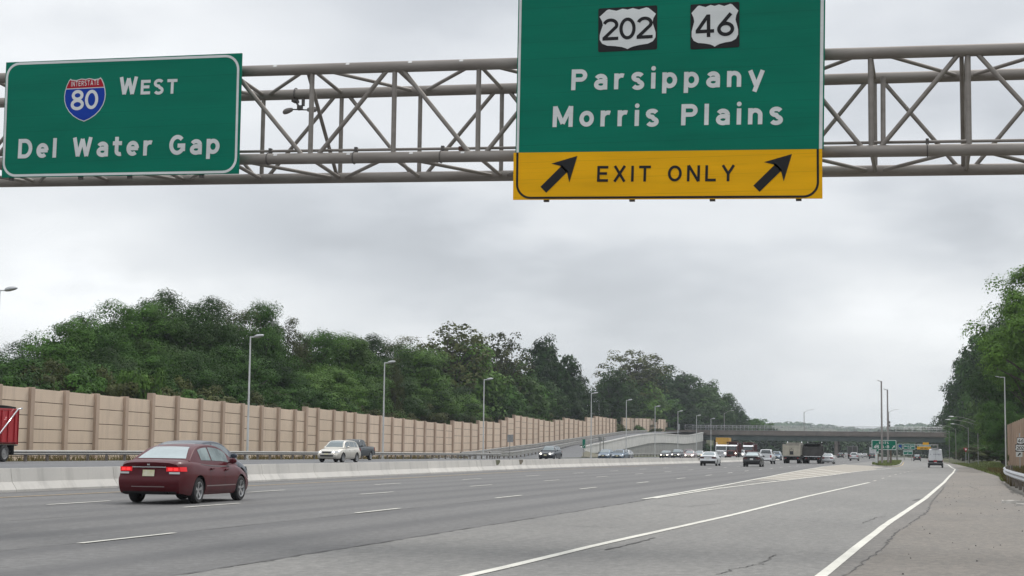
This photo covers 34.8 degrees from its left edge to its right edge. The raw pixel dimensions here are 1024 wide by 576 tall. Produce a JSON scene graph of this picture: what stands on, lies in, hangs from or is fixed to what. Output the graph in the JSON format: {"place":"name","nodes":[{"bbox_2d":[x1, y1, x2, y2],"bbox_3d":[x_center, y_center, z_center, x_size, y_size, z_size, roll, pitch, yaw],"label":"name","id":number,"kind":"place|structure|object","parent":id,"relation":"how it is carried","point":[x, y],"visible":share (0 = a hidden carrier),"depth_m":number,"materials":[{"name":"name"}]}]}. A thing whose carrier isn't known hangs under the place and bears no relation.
{"place":"outdoors","nodes":[
{"label":"outdoors","id":0,"kind":"place"},
{"bbox_2d":[0,455,782,467],"bbox_3d":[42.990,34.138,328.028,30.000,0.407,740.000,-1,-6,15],"label":"opposite road","id":1,"kind":"structure","parent":0,"point":[32,464],"depth_m":109.76,"materials":[{"name":"asphalt"}]},
{"bbox_2d":[0,405,22,461],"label":"dump truck","id":2,"kind":"object","parent":1,"relation":"on","point":[9,424],"visible":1,"depth_m":99.92,"materials":[{"name":"metal"}]},
{"bbox_2d":[318,440,360,461],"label":"suv","id":3,"kind":"object","parent":1,"relation":"on","point":[339,450],"visible":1,"depth_m":123.11,"materials":[{"name":"white paint"}]},
{"bbox_2d":[0,457,903,575],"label":"road","id":4,"kind":"structure","parent":0,"point":[180,550],"depth_m":35.18,"materials":[{"name":"asphalt"}]},
{"bbox_2d":[119,444,247,503],"bbox_3d":[-8.217,4.688,41.472,1.987,1.458,4.801,-1,-6,13],"label":"sedan","id":5,"kind":"object","parent":4,"relation":"on","point":[193,473],"visible":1,"depth_m":39.97,"materials":[{"name":"red paint"}]},
{"bbox_2d":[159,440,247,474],"bbox_3d":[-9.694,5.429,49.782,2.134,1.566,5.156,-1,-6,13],"label":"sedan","id":6,"kind":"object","parent":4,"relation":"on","point":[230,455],"visible":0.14,"depth_m":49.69,"materials":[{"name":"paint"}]},
{"bbox_2d":[0,455,845,492],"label":"median barrier","id":7,"kind":"object","parent":4,"relation":"on","point":[38,479],"visible":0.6,"depth_m":72.38,"materials":[{"name":"concrete"}]},
{"bbox_2d":[4,473,975,575],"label":"road cracks","id":8,"kind":"object","parent":4,"relation":"on","point":[531,518],"visible":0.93,"depth_m":26.83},
{"bbox_2d":[743,452,763,466],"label":"sedan","id":9,"kind":"object","parent":4,"relation":"on","point":[753,458],"visible":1,"depth_m":157.85,"materials":[{"name":"black paint"}]},
{"bbox_2d":[782,442,803,463],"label":"dump truck","id":10,"kind":"object","parent":4,"relation":"on","point":[792,451],"visible":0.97,"depth_m":230.06,"materials":[{"name":"metal"}]},
{"bbox_2d":[803,442,825,463],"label":"dump truck","id":11,"kind":"object","parent":4,"relation":"on","point":[813,451],"visible":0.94,"depth_m":232.04,"materials":[{"name":"metal"}]},
{"bbox_2d":[14,414,1007,464],"bbox_3d":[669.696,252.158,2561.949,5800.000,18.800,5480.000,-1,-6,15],"label":"ground","id":12,"kind":"structure","parent":0,"point":[709,442],"depth_m":410.36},
{"bbox_2d":[0,367,28,387],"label":"shrub","id":13,"kind":"object","parent":12,"relation":"on","point":[9,379],"visible":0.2,"depth_m":121.75,"materials":[{"name":"green plant"}]},
{"bbox_2d":[5,370,55,390],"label":"shrub","id":14,"kind":"object","parent":12,"relation":"on","point":[28,379],"visible":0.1,"depth_m":126.64,"materials":[{"name":"green plant"}]},
{"bbox_2d":[3,359,78,390],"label":"shrub","id":15,"kind":"object","parent":12,"relation":"on","point":[46,377],"visible":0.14,"depth_m":130.90,"materials":[{"name":"green plant"}]},
{"bbox_2d":[0,340,93,366],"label":"tree","id":16,"kind":"object","parent":12,"relation":"on","point":[12,349],"visible":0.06,"depth_m":151.21,"materials":[{"name":"green plant"}]},
{"bbox_2d":[2,355,117,382],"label":"tree","id":17,"kind":"object","parent":12,"relation":"on","point":[20,359],"visible":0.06,"depth_m":143.38,"materials":[{"name":"green plant"}]},
{"bbox_2d":[12,312,111,373],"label":"tree","id":18,"kind":"object","parent":12,"relation":"on","point":[72,340],"visible":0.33,"depth_m":150.46,"materials":[{"name":"green plant"}]},
{"bbox_2d":[53,366,105,393],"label":"shrub","id":19,"kind":"object","parent":12,"relation":"on","point":[90,388],"visible":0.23,"depth_m":130.99,"materials":[{"name":"green plant"}]},
{"bbox_2d":[62,346,141,379],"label":"tree","id":20,"kind":"object","parent":12,"relation":"on","point":[102,359],"visible":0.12,"depth_m":151.36,"materials":[{"name":"green plant"}]},
{"bbox_2d":[63,311,142,357],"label":"tree","id":21,"kind":"object","parent":12,"relation":"on","point":[100,340],"visible":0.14,"depth_m":159.32,"materials":[{"name":"green plant"}]},
{"bbox_2d":[84,366,139,397],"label":"shrub","id":22,"kind":"object","parent":12,"relation":"on","point":[112,388],"visible":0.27,"depth_m":137.10,"materials":[{"name":"green plant"}]},
{"bbox_2d":[75,298,182,360],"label":"tree","id":23,"kind":"object","parent":12,"relation":"on","point":[135,335],"visible":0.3,"depth_m":164.46,"materials":[{"name":"green plant"}]},
{"bbox_2d":[116,366,167,399],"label":"shrub","id":24,"kind":"object","parent":12,"relation":"on","point":[143,381],"visible":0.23,"depth_m":140.23,"materials":[{"name":"green plant"}]},
{"bbox_2d":[107,352,183,387],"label":"tree","id":25,"kind":"object","parent":12,"relation":"on","point":[153,359],"visible":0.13,"depth_m":155.36,"materials":[{"name":"green plant"}]},
{"bbox_2d":[119,338,208,391],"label":"tree","id":26,"kind":"object","parent":12,"relation":"on","point":[142,344],"visible":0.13,"depth_m":161.07,"materials":[{"name":"green plant"}]},
{"bbox_2d":[112,287,227,369],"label":"tree","id":27,"kind":"object","parent":12,"relation":"on","point":[183,330],"visible":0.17,"depth_m":171.61,"materials":[{"name":"green plant"}]},
{"bbox_2d":[155,377,208,399],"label":"shrub","id":28,"kind":"object","parent":12,"relation":"on","point":[187,393],"visible":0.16,"depth_m":150.63,"materials":[{"name":"green plant"}]},
{"bbox_2d":[143,350,221,392],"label":"tree","id":29,"kind":"object","parent":12,"relation":"on","point":[193,364],"visible":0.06,"depth_m":163.65,"materials":[{"name":"green plant"}]},
{"bbox_2d":[165,350,231,391],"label":"tree","id":30,"kind":"object","parent":12,"relation":"on","point":[204,378],"visible":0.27,"depth_m":161.61,"materials":[{"name":"green plant"}]},
{"bbox_2d":[168,295,256,377],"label":"tree","id":31,"kind":"object","parent":12,"relation":"on","point":[222,331],"visible":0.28,"depth_m":178.12,"materials":[{"name":"green plant"}]},
{"bbox_2d":[184,362,242,396],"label":"tree","id":32,"kind":"object","parent":12,"relation":"on","point":[218,369],"visible":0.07,"depth_m":168.48,"materials":[{"name":"green plant"}]},
{"bbox_2d":[194,384,238,403],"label":"shrub","id":33,"kind":"object","parent":12,"relation":"on","point":[211,396],"visible":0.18,"depth_m":155.89,"materials":[{"name":"green plant"}]},
{"bbox_2d":[213,377,257,405],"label":"shrub","id":34,"kind":"object","parent":12,"relation":"on","point":[232,388],"visible":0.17,"depth_m":160.97,"materials":[{"name":"green plant"}]},
{"bbox_2d":[215,299,265,365],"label":"tree","id":35,"kind":"object","parent":12,"relation":"on","point":[242,317],"visible":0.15,"depth_m":191.54,"materials":[{"name":"green plant"}]},
{"bbox_2d":[6,455,479,460],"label":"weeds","id":36,"kind":"object","parent":12,"relation":"on","point":[60,458],"visible":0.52,"depth_m":121.99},
{"bbox_2d":[206,339,282,404],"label":"tree","id":37,"kind":"object","parent":12,"relation":"on","point":[235,364],"visible":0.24,"depth_m":173.65,"materials":[{"name":"green plant"}]},
{"bbox_2d":[246,334,263,459],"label":"lamp post","id":38,"kind":"object","parent":12,"relation":"on","point":[248,407],"visible":0.94,"depth_m":140.90,"materials":[{"name":"metal"}]},
{"bbox_2d":[14,450,500,461],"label":"guardrail","id":39,"kind":"object","parent":12,"relation":"on","point":[68,453],"visible":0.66,"depth_m":135.36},
{"bbox_2d":[224,298,307,374],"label":"tree","id":40,"kind":"object","parent":12,"relation":"on","point":[266,345],"visible":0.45,"depth_m":189.44,"materials":[{"name":"green plant"}]},
{"bbox_2d":[253,354,296,402],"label":"tree","id":41,"kind":"object","parent":12,"relation":"on","point":[284,369],"visible":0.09,"depth_m":183.40,"materials":[{"name":"green plant"}]},
{"bbox_2d":[251,388,302,410],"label":"shrub","id":42,"kind":"object","parent":12,"relation":"on","point":[283,401],"visible":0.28,"depth_m":171.72,"materials":[{"name":"green plant"}]},
{"bbox_2d":[260,368,314,407],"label":"tree","id":43,"kind":"object","parent":12,"relation":"on","point":[293,385],"visible":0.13,"depth_m":182.62,"materials":[{"name":"green plant"}]},
{"bbox_2d":[268,317,315,376],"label":"tree","id":44,"kind":"object","parent":12,"relation":"on","point":[298,347],"visible":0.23,"depth_m":199.57,"materials":[{"name":"green plant"}]},
{"bbox_2d":[0,384,616,459],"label":"sound wall","id":45,"kind":"structure","parent":12,"relation":"on","point":[57,420],"depth_m":150.53,"materials":[{"name":"beige concrete"}]},
{"bbox_2d":[286,330,349,384],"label":"tree","id":46,"kind":"object","parent":12,"relation":"on","point":[322,359],"visible":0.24,"depth_m":203.98,"materials":[{"name":"green plant"}]},
{"bbox_2d":[299,387,340,410],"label":"shrub","id":47,"kind":"object","parent":12,"relation":"on","point":[323,401],"visible":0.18,"depth_m":185.12,"materials":[{"name":"green plant"}]},
{"bbox_2d":[295,371,359,410],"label":"tree","id":48,"kind":"object","parent":12,"relation":"on","point":[318,382],"visible":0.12,"depth_m":192.53,"materials":[{"name":"green plant"}]},
{"bbox_2d":[297,361,371,412],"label":"tree","id":49,"kind":"object","parent":12,"relation":"on","point":[340,376],"visible":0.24,"depth_m":199.35,"materials":[{"name":"green plant"}]},
{"bbox_2d":[307,328,395,412],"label":"tree","id":50,"kind":"object","parent":12,"relation":"on","point":[357,351],"visible":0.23,"depth_m":211.29,"materials":[{"name":"green plant"}]},
{"bbox_2d":[347,372,387,415],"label":"tree","id":51,"kind":"object","parent":12,"relation":"on","point":[369,400],"visible":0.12,"depth_m":207.40,"materials":[{"name":"green plant"}]},
{"bbox_2d":[359,332,419,405],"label":"tree","id":52,"kind":"object","parent":12,"relation":"on","point":[372,342],"visible":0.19,"depth_m":234.59,"materials":[{"name":"green plant"}]},
{"bbox_2d":[381,358,406,417],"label":"tree","id":53,"kind":"object","parent":12,"relation":"on","point":[394,397],"visible":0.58,"depth_m":221.09,"materials":[{"name":"green plant"}]},
{"bbox_2d":[371,368,434,418],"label":"tree","id":54,"kind":"object","parent":12,"relation":"on","point":[409,405],"visible":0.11,"depth_m":232.56,"materials":[{"name":"green plant"}]},
{"bbox_2d":[403,375,442,419],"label":"tree","id":55,"kind":"object","parent":12,"relation":"on","point":[422,390],"visible":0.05,"depth_m":242.46,"materials":[{"name":"green plant"}]},
{"bbox_2d":[381,343,473,420],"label":"tree","id":56,"kind":"object","parent":12,"relation":"on","point":[432,374],"visible":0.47,"depth_m":249.21,"materials":[{"name":"green plant"}]},
{"bbox_2d":[409,403,449,424],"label":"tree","id":57,"kind":"object","parent":12,"relation":"on","point":[439,417],"visible":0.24,"depth_m":240.05,"materials":[{"name":"green plant"}]},
{"bbox_2d":[413,388,470,423],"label":"tree","id":58,"kind":"object","parent":12,"relation":"on","point":[437,403],"visible":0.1,"depth_m":246.64,"materials":[{"name":"green plant"}]},
{"bbox_2d":[415,321,491,410],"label":"tree","id":59,"kind":"object","parent":12,"relation":"on","point":[451,351],"visible":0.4,"depth_m":282.97,"materials":[{"name":"green plant"}]},
{"bbox_2d":[439,338,514,418],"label":"tree","id":60,"kind":"object","parent":12,"relation":"on","point":[496,386],"visible":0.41,"depth_m":285.67,"materials":[{"name":"green plant"}]},
{"bbox_2d":[470,332,536,405],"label":"tree","id":61,"kind":"object","parent":12,"relation":"on","point":[502,364],"visible":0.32,"depth_m":324.60,"materials":[{"name":"green plant"}]},
{"bbox_2d":[0,43,1023,186],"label":"sign gantry","id":62,"kind":"object","parent":12,"relation":"on","point":[965,75],"visible":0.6,"depth_m":29.33,"materials":[{"name":"grey metal"}]},
{"bbox_2d":[2,53,242,180],"bbox_3d":[-7.328,-3.180,30.681,4.886,2.347,0.243,-1,-6,15],"label":"guide sign","id":63,"kind":"object","parent":62,"relation":"attached to","point":[129,118],"visible":1,"depth_m":30.56,"materials":[{"name":"metal"}]},
{"bbox_2d":[513,0,824,201],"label":"exit sign","id":64,"kind":"object","parent":62,"relation":"attached to","point":[633,100],"visible":1,"depth_m":27.95,"materials":[{"name":"metal"}]},
{"bbox_2d":[495,380,528,417],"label":"tree","id":65,"kind":"object","parent":12,"relation":"on","point":[509,391],"visible":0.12,"depth_m":301.82,"materials":[{"name":"green plant"}]},
{"bbox_2d":[501,360,552,418],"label":"tree","id":66,"kind":"object","parent":12,"relation":"on","point":[537,402],"visible":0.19,"depth_m":326.78,"materials":[{"name":"green plant"}]},
{"bbox_2d":[516,332,585,417],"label":"tree","id":67,"kind":"object","parent":12,"relation":"on","point":[549,367],"visible":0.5,"depth_m":368.42,"materials":[{"name":"green plant"}]},
{"bbox_2d":[534,375,572,420],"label":"tree","id":68,"kind":"object","parent":12,"relation":"on","point":[556,412],"visible":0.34,"depth_m":353.92,"materials":[{"name":"green plant"}]},
{"bbox_2d":[569,372,595,420],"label":"tree","id":69,"kind":"object","parent":12,"relation":"on","point":[581,379],"visible":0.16,"depth_m":392.39,"materials":[{"name":"green plant"}]},
{"bbox_2d":[581,389,611,419],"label":"tree","id":70,"kind":"object","parent":12,"relation":"on","point":[597,410],"visible":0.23,"depth_m":394.41,"materials":[{"name":"green plant"}]},
{"bbox_2d":[589,365,639,422],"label":"tree","id":71,"kind":"object","parent":12,"relation":"on","point":[615,397],"visible":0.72,"depth_m":438.37,"materials":[{"name":"green plant"}]},
{"bbox_2d":[608,384,649,423],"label":"tree","id":72,"kind":"object","parent":12,"relation":"on","point":[634,409],"visible":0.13,"depth_m":461.68,"materials":[{"name":"green plant"}]},
{"bbox_2d":[591,349,671,403],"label":"tree","id":73,"kind":"object","parent":12,"relation":"on","point":[634,375],"visible":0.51,"depth_m":498.21,"materials":[{"name":"green plant"}]},
{"bbox_2d":[580,432,703,455],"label":"retaining wall","id":74,"kind":"structure","parent":12,"relation":"on","point":[647,443],"depth_m":407.89,"materials":[{"name":"concrete"}]},
{"bbox_2d":[621,417,667,431],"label":"sound wall","id":75,"kind":"structure","parent":12,"relation":"on","point":[645,423],"depth_m":479.11,"materials":[{"name":"beige concrete"}]},
{"bbox_2d":[622,380,671,421],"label":"tree","id":76,"kind":"object","parent":12,"relation":"on","point":[652,411],"visible":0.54,"depth_m":495.11,"materials":[{"name":"green plant"}]},
{"bbox_2d":[639,363,700,415],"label":"tree","id":77,"kind":"object","parent":12,"relation":"on","point":[675,388],"visible":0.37,"depth_m":550.57,"materials":[{"name":"green plant"}]},
{"bbox_2d":[654,394,686,425],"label":"tree","id":78,"kind":"object","parent":12,"relation":"on","point":[669,419],"visible":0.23,"depth_m":527.13,"materials":[{"name":"green plant"}]},
{"bbox_2d":[668,402,707,429],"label":"tree","id":79,"kind":"object","parent":12,"relation":"on","point":[689,421],"visible":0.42,"depth_m":553.24,"materials":[{"name":"green plant"}]},
{"bbox_2d":[669,374,729,429],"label":"tree","id":80,"kind":"object","parent":12,"relation":"on","point":[706,405],"visible":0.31,"depth_m":576.93,"materials":[{"name":"green plant"}]},
{"bbox_2d":[700,379,737,450],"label":"tree","id":81,"kind":"object","parent":12,"relation":"on","point":[729,400],"visible":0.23,"depth_m":593.66,"materials":[{"name":"green plant"}]},
{"bbox_2d":[666,425,951,455],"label":"road bridge","id":82,"kind":"structure","parent":12,"relation":"on","point":[837,437],"depth_m":496.73,"materials":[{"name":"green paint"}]},
{"bbox_2d":[731,425,950,458],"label":"wood","id":83,"kind":"object","parent":12,"relation":"on","point":[863,447],"visible":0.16,"depth_m":666.86,"materials":[{"name":"green plant"}]},
{"bbox_2d":[942,416,964,460],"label":"tree","id":84,"kind":"object","parent":12,"relation":"on","point":[948,440],"visible":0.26,"depth_m":430.36,"materials":[{"name":"green plant"}]},
{"bbox_2d":[944,356,979,459],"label":"tree","id":85,"kind":"object","parent":12,"relation":"on","point":[955,394],"visible":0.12,"depth_m":410.69,"materials":[{"name":"green plant"}]},
{"bbox_2d":[954,393,989,460],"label":"tree","id":86,"kind":"object","parent":12,"relation":"on","point":[970,431],"visible":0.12,"depth_m":352.02,"materials":[{"name":"green plant"}]},
{"bbox_2d":[953,333,993,460],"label":"tree","id":87,"kind":"object","parent":12,"relation":"on","point":[967,398],"visible":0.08,"depth_m":378.43,"materials":[{"name":"green plant"}]},
{"bbox_2d":[957,321,1006,411],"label":"tree","id":88,"kind":"object","parent":12,"relation":"on","point":[970,363],"visible":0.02,"depth_m":329.87,"materials":[{"name":"green plant"}]},
{"bbox_2d":[973,401,1003,463],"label":"tree","id":89,"kind":"object","parent":12,"relation":"on","point":[987,442],"visible":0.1,"depth_m":235.72,"materials":[{"name":"green plant"}]},
{"bbox_2d":[960,264,1023,383],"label":"tree","id":90,"kind":"object","parent":12,"relation":"on","point":[1012,311],"visible":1,"depth_m":151.20,"materials":[{"name":"green plant"}]},
{"bbox_2d":[961,316,1023,447],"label":"tree","id":91,"kind":"object","parent":12,"relation":"on","point":[989,391],"visible":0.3,"depth_m":219.50,"materials":[{"name":"green plant"}]},
{"bbox_2d":[975,321,1023,405],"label":"tree","id":92,"kind":"object","parent":12,"relation":"on","point":[1013,370],"visible":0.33,"depth_m":181.29,"materials":[{"name":"green plant"}]},
{"bbox_2d":[980,400,1023,464],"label":"tree","id":93,"kind":"object","parent":12,"relation":"on","point":[997,429],"visible":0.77,"depth_m":211.62,"materials":[{"name":"green plant"}]},
{"bbox_2d":[1003,465,1023,491],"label":"guardrail","id":94,"kind":"object","parent":12,"relation":"on","point":[1014,475],"visible":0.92,"depth_m":70.61,"materials":[{"name":"metal"}]},
{"bbox_2d":[1007,418,1023,466],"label":"sound wall","id":95,"kind":"structure","parent":12,"relation":"on","point":[1015,429],"depth_m":179.68,"materials":[{"name":"beige concrete"}]},
{"bbox_2d":[0,0,1023,427],"label":"sky","id":96,"kind":"structure","parent":0,"point":[794,307],"materials":[{"name":"grey"}]},
{"bbox_2d":[392,432,700,458],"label":"ramp road","id":97,"kind":"structure","parent":0,"point":[574,451],"depth_m":295.76,"materials":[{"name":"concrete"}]},
{"bbox_2d":[489,437,605,458],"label":"guardrail","id":98,"kind":"object","parent":97,"relation":"on","point":[512,453],"visible":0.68,"depth_m":256.96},
{"bbox_2d":[460,430,646,457],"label":"guardrail","id":99,"kind":"object","parent":97,"relation":"on","point":[545,443],"visible":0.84,"depth_m":309.15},
{"bbox_2d":[175,457,958,575],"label":"exit road","id":100,"kind":"structure","parent":0,"point":[796,538],"depth_m":26.64,"materials":[{"name":"asphalt"}]},
{"bbox_2d":[12,459,955,575],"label":"road markings","id":101,"kind":"object","parent":100,"relation":"on","point":[836,563],"visible":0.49,"depth_m":28.88,"materials":[{"name":"paint"}]},
{"bbox_2d":[755,465,880,479],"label":"gore area","id":102,"kind":"object","parent":100,"relation":"on","point":[847,468],"visible":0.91,"depth_m":128.92,"materials":[{"name":"paint"}]},
{"bbox_2d":[828,473,954,575],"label":"edge strip","id":103,"kind":"object","parent":100,"relation":"on","point":[871,547],"visible":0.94,"depth_m":27.87,"materials":[{"name":"concrete"}]},
{"bbox_2d":[768,423,927,431],"bbox_3d":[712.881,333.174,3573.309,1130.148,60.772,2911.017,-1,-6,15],"label":"hills","id":104,"kind":"structure","parent":0,"point":[808,429],"depth_m":2792.40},
{"bbox_2d":[763,421,934,431],"bbox_3d":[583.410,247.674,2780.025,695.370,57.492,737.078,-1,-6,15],"label":"hill wood","id":105,"kind":"object","parent":104,"relation":"on","point":[807,425],"visible":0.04,"depth_m":2969.41,"materials":[{"name":"green plant"}]},
{"bbox_2d":[844,458,1023,575],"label":"shoulder","id":106,"kind":"object","parent":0,"point":[983,524],"visible":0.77,"depth_m":28.09},
{"bbox_2d":[943,459,964,464],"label":"verge","id":107,"kind":"structure","parent":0,"point":[951,460],"depth_m":412.09,"materials":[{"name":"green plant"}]},
{"bbox_2d":[952,461,1022,480],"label":"grass","id":108,"kind":"structure","parent":107,"relation":"on","point":[988,464],"depth_m":226.24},
{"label":"traffic island","id":109,"kind":"structure","parent":0,"visible":0},
{"bbox_2d":[871,440,896,463],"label":"exits sign","id":110,"kind":"object","parent":109,"relation":"on","point":[890,445],"visible":0.91,"depth_m":245.00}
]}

